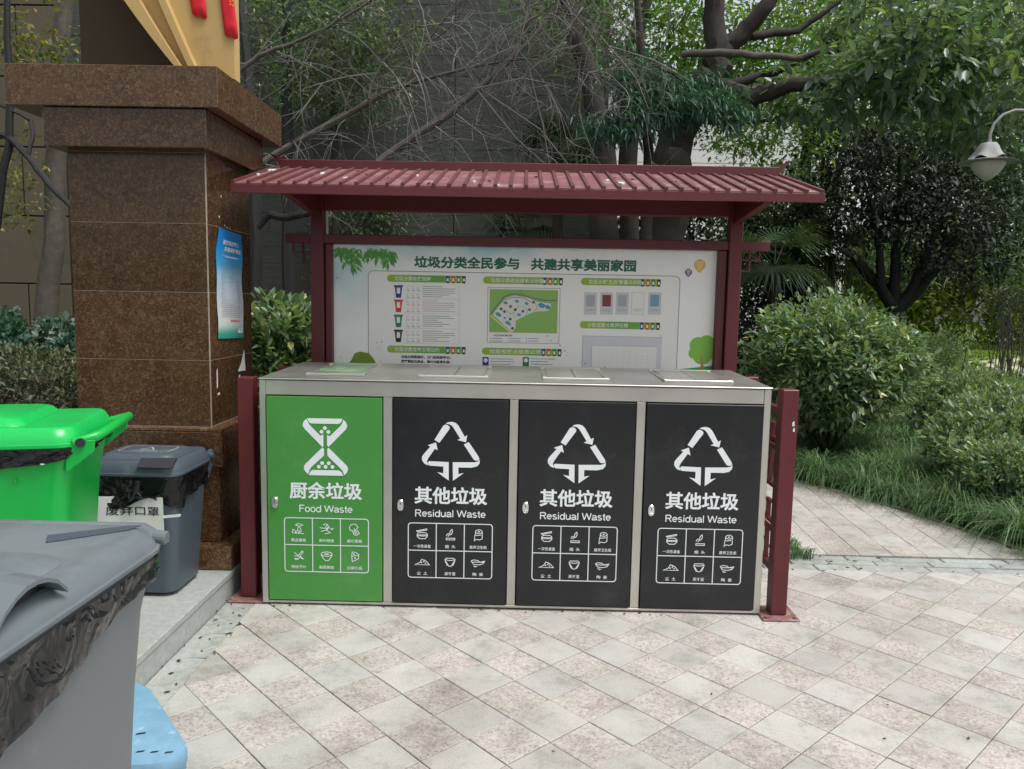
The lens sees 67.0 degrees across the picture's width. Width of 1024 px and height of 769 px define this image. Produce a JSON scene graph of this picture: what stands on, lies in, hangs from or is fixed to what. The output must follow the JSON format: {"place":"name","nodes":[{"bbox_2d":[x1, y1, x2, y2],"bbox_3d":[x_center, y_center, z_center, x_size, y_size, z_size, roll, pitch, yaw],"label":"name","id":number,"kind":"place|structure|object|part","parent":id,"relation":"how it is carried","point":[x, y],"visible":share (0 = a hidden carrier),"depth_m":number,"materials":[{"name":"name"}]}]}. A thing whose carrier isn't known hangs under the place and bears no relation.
{"place":"outdoors","nodes":[
{"label":"outdoors","id":0,"kind":"place"},
{"bbox_2d":[0,321,1019,541],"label":"ground","id":1,"kind":"structure","parent":0,"point":[938,514],"depth_m":7.01,"materials":[{"name":"soil"}]},
{"bbox_2d":[0,303,47,403],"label":"blue leaf bush","id":2,"kind":"object","parent":1,"relation":"on","point":[13,327],"visible":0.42,"depth_m":9.52,"materials":[{"name":"green plant"}]},
{"bbox_2d":[0,0,73,384],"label":"beige panel wall","id":3,"kind":"structure","parent":1,"relation":"on","point":[20,256],"depth_m":12.10,"materials":[{"name":"stone"}]},
{"bbox_2d":[0,340,77,408],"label":"mixed hedge","id":4,"kind":"object","parent":1,"relation":"on","point":[31,371],"visible":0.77,"depth_m":8.18,"materials":[{"name":"green plant"}]},
{"bbox_2d":[0,0,80,400],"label":"whitewashed tree","id":5,"kind":"object","parent":1,"relation":"on","point":[47,294],"visible":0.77,"depth_m":10.14,"materials":[{"name":"grey plant"}]},
{"bbox_2d":[27,310,77,406],"bbox_3d":[-5.680,-0.328,10.013,1.034,1.268,0.958,-2,7,-23],"label":"blue leaf bush","id":6,"kind":"object","parent":1,"relation":"on","point":[67,336],"visible":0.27,"depth_m":9.80,"materials":[{"name":"green plant"}]},
{"bbox_2d":[0,0,309,229],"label":"black branched tree","id":7,"kind":"object","parent":1,"relation":"on","point":[11,141],"visible":0.81,"depth_m":6.83,"materials":[{"name":"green plant"}]},
{"bbox_2d":[239,0,262,302],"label":"dark slim tree","id":8,"kind":"object","parent":1,"relation":"on","point":[256,248],"visible":0.42,"depth_m":8.05,"materials":[{"name":"brown plant"}]},
{"bbox_2d":[251,286,311,407],"bbox_3d":[-1.907,0.030,5.983,1.167,1.568,0.930,5,7,33],"label":"pittosporum shrub","id":9,"kind":"object","parent":1,"relation":"on","point":[277,317],"visible":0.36,"depth_m":5.70,"materials":[{"name":"green plant"}]},
{"bbox_2d":[239,0,402,333],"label":"slender tree","id":10,"kind":"object","parent":1,"relation":"on","point":[288,271],"visible":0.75,"depth_m":10.68,"materials":[{"name":"green plant"}]},
{"bbox_2d":[69,0,610,331],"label":"grey stone wall","id":11,"kind":"structure","parent":1,"relation":"on","point":[575,226],"depth_m":11.84,"materials":[{"name":"grey stone"}]},
{"bbox_2d":[239,0,458,279],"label":"wall creeper","id":12,"kind":"object","parent":11,"relation":"attached to","point":[381,217],"depth_m":11.56,"materials":[{"name":"green plant"}]},
{"bbox_2d":[279,0,443,233],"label":"slender tree","id":13,"kind":"object","parent":1,"relation":"on","point":[334,112],"visible":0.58,"depth_m":10.84,"materials":[{"name":"green plant"}]},
{"bbox_2d":[240,0,539,165],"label":"bare tree","id":14,"kind":"object","parent":1,"relation":"on","point":[285,148],"visible":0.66,"depth_m":6.69,"materials":[{"name":"brown plant"}]},
{"bbox_2d":[239,0,695,236],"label":"bare tree","id":15,"kind":"object","parent":1,"relation":"on","point":[433,123],"visible":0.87,"depth_m":6.52,"materials":[{"name":"grey plant"}]},
{"bbox_2d":[483,214,565,247],"bbox_3d":[0.148,-1.172,11.113,1.379,2.910,1.269,1,6,1],"label":"fan palm","id":16,"kind":"object","parent":1,"relation":"on","point":[523,231],"visible":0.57,"depth_m":10.98,"materials":[{"name":"green plant"}]},
{"bbox_2d":[502,115,590,237],"bbox_3d":[0.628,-1.608,10.692,1.651,3.884,1.585,1,6,1],"label":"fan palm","id":17,"kind":"object","parent":1,"relation":"on","point":[557,226],"visible":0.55,"depth_m":10.28,"materials":[{"name":"green plant"}]},
{"bbox_2d":[498,0,687,238],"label":"camphor tree","id":18,"kind":"object","parent":1,"relation":"on","point":[603,227],"visible":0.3,"depth_m":9.32,"materials":[{"name":"green plant"}]},
{"bbox_2d":[525,0,750,249],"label":"camphor tree","id":19,"kind":"object","parent":1,"relation":"on","point":[629,227],"visible":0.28,"depth_m":10.12,"materials":[{"name":"green plant"}]},
{"bbox_2d":[570,0,768,249],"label":"drooping cedar","id":20,"kind":"object","parent":1,"relation":"on","point":[696,107],"visible":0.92,"depth_m":7.87,"materials":[{"name":"green plant"}]},
{"bbox_2d":[617,202,867,375],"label":"undergrowth","id":21,"kind":"object","parent":1,"relation":"on","point":[689,234],"visible":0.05,"depth_m":12.79,"materials":[{"name":"green plant"}]},
{"bbox_2d":[736,302,776,392],"bbox_3d":[2.868,-0.282,9.823,1.445,1.533,1.184,5,7,29],"label":"dark shrub","id":22,"kind":"object","parent":1,"relation":"on","point":[742,321],"visible":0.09,"depth_m":9.71,"materials":[{"name":"green plant"}]},
{"bbox_2d":[741,313,795,365],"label":"dark shrub","id":23,"kind":"object","parent":1,"relation":"on","point":[753,333],"visible":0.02,"depth_m":10.85,"materials":[{"name":"green plant"}]},
{"bbox_2d":[719,218,840,401],"bbox_3d":[3.373,-0.832,10.148,1.844,2.562,1.863,1,6,1],"label":"fan palm","id":24,"kind":"object","parent":1,"relation":"on","point":[773,273],"visible":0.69,"depth_m":9.75,"materials":[{"name":"green plant"}]},
{"bbox_2d":[773,447,807,477],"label":"grass tuft","id":25,"kind":"object","parent":1,"relation":"on","point":[798,462],"visible":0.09,"depth_m":6.69,"materials":[{"name":"green plant"}]},
{"bbox_2d":[615,0,1023,239],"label":"camphor tree","id":26,"kind":"object","parent":1,"relation":"on","point":[910,39],"visible":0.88,"depth_m":8.07,"materials":[{"name":"green plant"}]},
{"bbox_2d":[690,20,960,316],"bbox_3d":[5.092,-3.017,13.075,4.953,6.357,3.009,-2,7,-23],"label":"broadleaf tree","id":27,"kind":"object","parent":1,"relation":"on","point":[765,214],"visible":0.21,"depth_m":12.42,"materials":[{"name":"green plant"}]},
{"bbox_2d":[767,221,890,303],"bbox_3d":[4.806,-1.113,11.903,1.847,2.792,2.045,1,6,1],"label":"fan palm","id":28,"kind":"object","parent":1,"relation":"on","point":[838,269],"visible":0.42,"depth_m":11.38,"materials":[{"name":"green plant"}]},
{"bbox_2d":[794,448,866,486],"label":"grass tuft","id":29,"kind":"object","parent":1,"relation":"on","point":[807,471],"visible":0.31,"depth_m":6.59,"materials":[{"name":"green plant"}]},
{"bbox_2d":[736,285,944,459],"bbox_3d":[3.028,-0.079,7.214,1.761,1.700,1.845,5,7,32],"label":"pittosporum shrub","id":30,"kind":"object","parent":1,"relation":"on","point":[853,365],"visible":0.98,"depth_m":6.83,"materials":[{"name":"green plant"}]},
{"bbox_2d":[823,470,904,507],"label":"grass tuft","id":31,"kind":"object","parent":1,"relation":"on","point":[855,484],"visible":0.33,"depth_m":6.06,"materials":[{"name":"green plant"}]},
{"bbox_2d":[835,475,937,510],"bbox_3d":[2.865,0.838,5.914,0.772,0.282,0.877,1,6,1],"label":"grass tuft","id":32,"kind":"object","parent":1,"relation":"on","point":[896,503],"visible":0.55,"depth_m":5.87,"materials":[{"name":"green plant"}]},
{"bbox_2d":[768,393,1023,563],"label":"grass bed","id":33,"kind":"object","parent":1,"relation":"on","point":[887,449],"visible":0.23,"depth_m":6.26,"materials":[{"name":"green plant"}]},
{"bbox_2d":[878,362,1023,429],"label":"azalea shrub","id":34,"kind":"object","parent":1,"relation":"on","point":[950,385],"visible":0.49,"depth_m":8.24,"materials":[{"name":"green plant"}]},
{"bbox_2d":[900,490,1012,539],"bbox_3d":[3.086,0.892,5.402,0.989,0.306,0.946,1,6,1],"label":"grass tuft","id":35,"kind":"object","parent":1,"relation":"on","point":[954,516],"visible":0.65,"depth_m":5.34,"materials":[{"name":"green plant"}]},
{"bbox_2d":[912,379,1023,486],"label":"pittosporum shrub","id":36,"kind":"object","parent":1,"relation":"on","point":[957,421],"visible":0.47,"depth_m":6.13,"materials":[{"name":"green plant"}]},
{"bbox_2d":[927,503,1019,549],"bbox_3d":[3.199,0.931,5.221,0.819,0.255,0.913,1,6,1],"label":"grass tuft","id":37,"kind":"object","parent":1,"relation":"on","point":[995,530],"visible":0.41,"depth_m":5.14,"materials":[{"name":"green plant"}]},
{"bbox_2d":[937,424,1023,507],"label":"azalea shrub","id":38,"kind":"object","parent":1,"relation":"on","point":[1009,458],"visible":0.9,"depth_m":5.53,"materials":[{"name":"green plant"}]},
{"bbox_2d":[957,109,1023,179],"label":"street lamp","id":39,"kind":"object","parent":1,"relation":"on","point":[988,160],"visible":1,"depth_m":6.80,"materials":[{"name":"grey metal"}]},
{"bbox_2d":[983,516,1023,561],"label":"grass tuft","id":40,"kind":"object","parent":1,"relation":"on","point":[1012,535],"visible":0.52,"depth_m":4.72,"materials":[{"name":"green plant"}]},
{"bbox_2d":[145,473,1023,768],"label":"pavement","id":41,"kind":"structure","parent":0,"point":[905,649],"depth_m":3.10,"materials":[{"name":"beige stone"}]},
{"bbox_2d":[0,519,169,768],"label":"grey bin","id":42,"kind":"object","parent":41,"relation":"on","point":[71,595],"visible":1,"depth_m":1.14,"materials":[{"name":"plastic"}]},
{"bbox_2d":[131,683,187,768],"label":"blue plastic stool","id":43,"kind":"object","parent":41,"relation":"on","point":[158,742],"visible":0.45,"depth_m":2.34,"materials":[{"name":"blue plastic"}]},
{"bbox_2d":[135,562,240,685],"bbox_3d":[-2.827,1.208,1.837,2.814,0.180,4.500,1,6,1],"label":"step","id":44,"kind":"object","parent":41,"relation":"on","point":[172,624],"visible":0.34,"depth_m":3.38,"materials":[{"name":"grey stone"}]},
{"bbox_2d":[0,404,132,521],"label":"green wheeled bin","id":45,"kind":"object","parent":44,"relation":"on","point":[50,460],"visible":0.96,"depth_m":2.60,"materials":[{"name":"plastic"}]},
{"bbox_2d":[4,63,281,569],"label":"stone pillar","id":46,"kind":"structure","parent":44,"relation":"on","point":[160,157],"depth_m":3.77,"materials":[{"name":"brown stone"}]},
{"bbox_2d":[79,0,239,82],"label":"arch gate","id":47,"kind":"structure","parent":46,"relation":"on","point":[148,32],"depth_m":3.75,"materials":[{"name":"paint"}]},
{"bbox_2d":[190,0,206,18],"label":"cloth ribbon","id":48,"kind":"object","parent":47,"relation":"attached to","point":[198,7],"visible":1,"depth_m":3.71,"materials":[{"name":"red fabric"}]},
{"bbox_2d":[220,0,237,38],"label":"cloth ribbon","id":49,"kind":"object","parent":47,"relation":"attached to","point":[229,17],"visible":1,"depth_m":3.71,"materials":[{"name":"red fabric"}]},
{"bbox_2d":[216,228,243,338],"bbox_3d":[-1.471,-0.519,4.048,0.008,0.567,0.364,1,6,1],"label":"taped poster","id":50,"kind":"object","parent":46,"relation":"attached to","point":[229,256],"visible":1,"depth_m":4.03,"materials":[{"name":"blue paper"}]},
{"bbox_2d":[99,444,214,592],"bbox_3d":[-1.672,0.603,3.641,0.434,0.632,0.511,1,6,1],"label":"grey bin","id":51,"kind":"object","parent":44,"relation":"on","point":[175,477],"visible":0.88,"depth_m":3.47,"materials":[{"name":"grey plastic"},{"name":"dark plastic"}]},
{"bbox_2d":[97,496,180,541],"bbox_3d":[-1.681,0.599,3.424,0.445,0.212,0.018,1,6,1],"label":"paper sign","id":52,"kind":"object","parent":51,"relation":"attached to","point":[148,511],"visible":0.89,"depth_m":3.42,"materials":[{"name":"white paper"}]},
{"bbox_2d":[227,366,289,602],"bbox_3d":[-1.283,0.477,4.086,0.176,1.099,0.764,1,6,1],"label":"lattice fence","id":53,"kind":"object","parent":41,"relation":"on","point":[250,590],"visible":0.36,"depth_m":3.77,"materials":[{"name":"red metal"}]},
{"bbox_2d":[258,362,772,613],"bbox_3d":[0.007,0.490,4.051,2.413,1.130,0.776,1,6,1],"label":"waste cabinet","id":54,"kind":"object","parent":41,"relation":"on","point":[636,489],"visible":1,"depth_m":3.68,"materials":[{"name":"metal"}]},
{"bbox_3d":[-0.894,0.552,3.701,0.548,0.994,0.041,1,6,1],"label":"door","id":55,"kind":"part","parent":54,"relation":"part of","materials":[{"name":"green metal"}]},
{"bbox_3d":[-0.295,0.564,3.694,0.545,0.994,0.041,1,6,1],"label":"door","id":56,"kind":"part","parent":54,"relation":"part of","materials":[{"name":"black metal"}]},
{"bbox_3d":[0.301,0.575,3.687,0.545,0.994,0.041,1,6,1],"label":"door","id":57,"kind":"part","parent":54,"relation":"part of","materials":[{"name":"black metal"}]},
{"bbox_3d":[0.897,0.587,3.680,0.545,0.994,0.041,1,6,1],"label":"door","id":58,"kind":"part","parent":54,"relation":"part of","materials":[{"name":"black metal"}]},
{"bbox_2d":[230,154,824,372],"bbox_3d":[0.074,-0.139,4.377,3.012,2.312,0.903,1,6,1],"label":"notice shelter","id":59,"kind":"object","parent":41,"relation":"on","point":[554,302],"visible":0.78,"depth_m":4.55,"materials":[{"name":"red paint"}]},
{"bbox_2d":[162,557,1001,751],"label":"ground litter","id":60,"kind":"object","parent":41,"relation":"on","point":[178,660],"visible":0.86,"depth_m":3.56,"materials":[{"name":"plant"}]},
{"bbox_2d":[745,376,799,621],"bbox_3d":[1.292,0.535,3.983,0.176,1.099,0.769,1,6,1],"label":"lattice fence","id":61,"kind":"object","parent":41,"relation":"on","point":[775,562],"visible":0.46,"depth_m":3.67,"materials":[{"name":"red metal"}]},
{"bbox_2d":[789,534,821,560],"bbox_3d":[1.722,0.986,4.712,0.305,0.093,0.464,1,6,1],"label":"weed patch","id":62,"kind":"object","parent":41,"relation":"on","point":[795,549],"visible":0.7,"depth_m":4.60,"materials":[{"name":"green plant"}]},
{"bbox_2d":[798,465,872,495],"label":"grass tuft","id":63,"kind":"object","parent":41,"relation":"on","point":[834,482],"visible":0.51,"depth_m":6.35,"materials":[{"name":"green plant"}]},
{"bbox_2d":[878,490,969,527],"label":"grass tuft","id":64,"kind":"object","parent":41,"relation":"on","point":[931,513],"visible":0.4,"depth_m":5.57,"materials":[{"name":"green plant"}]},
{"bbox_2d":[939,500,1023,561],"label":"grass tuft","id":65,"kind":"object","parent":41,"relation":"on","point":[1018,524],"visible":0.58,"depth_m":4.91,"materials":[{"name":"green plant"}]},
{"bbox_2d":[610,0,1023,321],"label":"sky","id":66,"kind":"structure","parent":0,"point":[751,1],"materials":[{"name":"white"}]},
{"bbox_2d":[895,327,1023,417],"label":"lawn","id":67,"kind":"structure","parent":0,"point":[982,349],"depth_m":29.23,"materials":[{"name":"green plant"}]},
{"bbox_2d":[608,71,855,346],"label":"white house","id":68,"kind":"structure","parent":67,"relation":"on","point":[696,158],"depth_m":20.00,"materials":[{"name":"white paint"}]},
{"bbox_2d":[659,0,1023,293],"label":"distant wood","id":69,"kind":"object","parent":67,"relation":"on","point":[873,258],"visible":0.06,"depth_m":26.20,"materials":[{"name":"green plant"}]},
{"bbox_2d":[769,109,1023,401],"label":"dark evergreen tree","id":70,"kind":"object","parent":67,"relation":"on","point":[900,207],"visible":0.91,"depth_m":10.89,"materials":[{"name":"green plant"}]},
{"bbox_2d":[905,329,961,392],"bbox_3d":[7.014,-0.354,13.066,1.120,1.197,0.911,1,6,1],"label":"round bush","id":71,"kind":"object","parent":67,"relation":"on","point":[943,357],"visible":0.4,"depth_m":12.89,"materials":[{"name":"green plant"}]},
{"bbox_2d":[843,221,1023,345],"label":"distant wood","id":72,"kind":"object","parent":67,"relation":"on","point":[917,313],"visible":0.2,"depth_m":32.55,"materials":[{"name":"green plant"}]},
{"bbox_2d":[855,0,1023,266],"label":"broadleaf tree","id":73,"kind":"object","parent":67,"relation":"on","point":[1011,151],"visible":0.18,"depth_m":12.12,"materials":[{"name":"green plant"}]},
{"bbox_2d":[922,322,988,374],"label":"round bush","id":74,"kind":"object","parent":67,"relation":"on","point":[962,354],"visible":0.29,"depth_m":13.96,"materials":[{"name":"green plant"}]},
{"bbox_2d":[979,272,1023,380],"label":"bamboo clump","id":75,"kind":"object","parent":67,"relation":"on","point":[1009,361],"visible":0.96,"depth_m":15.43,"materials":[{"name":"green plant"}]},
{"bbox_2d":[968,358,1023,375],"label":"road","id":76,"kind":"structure","parent":0,"point":[992,365],"depth_m":20.58,"materials":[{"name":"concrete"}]}
]}

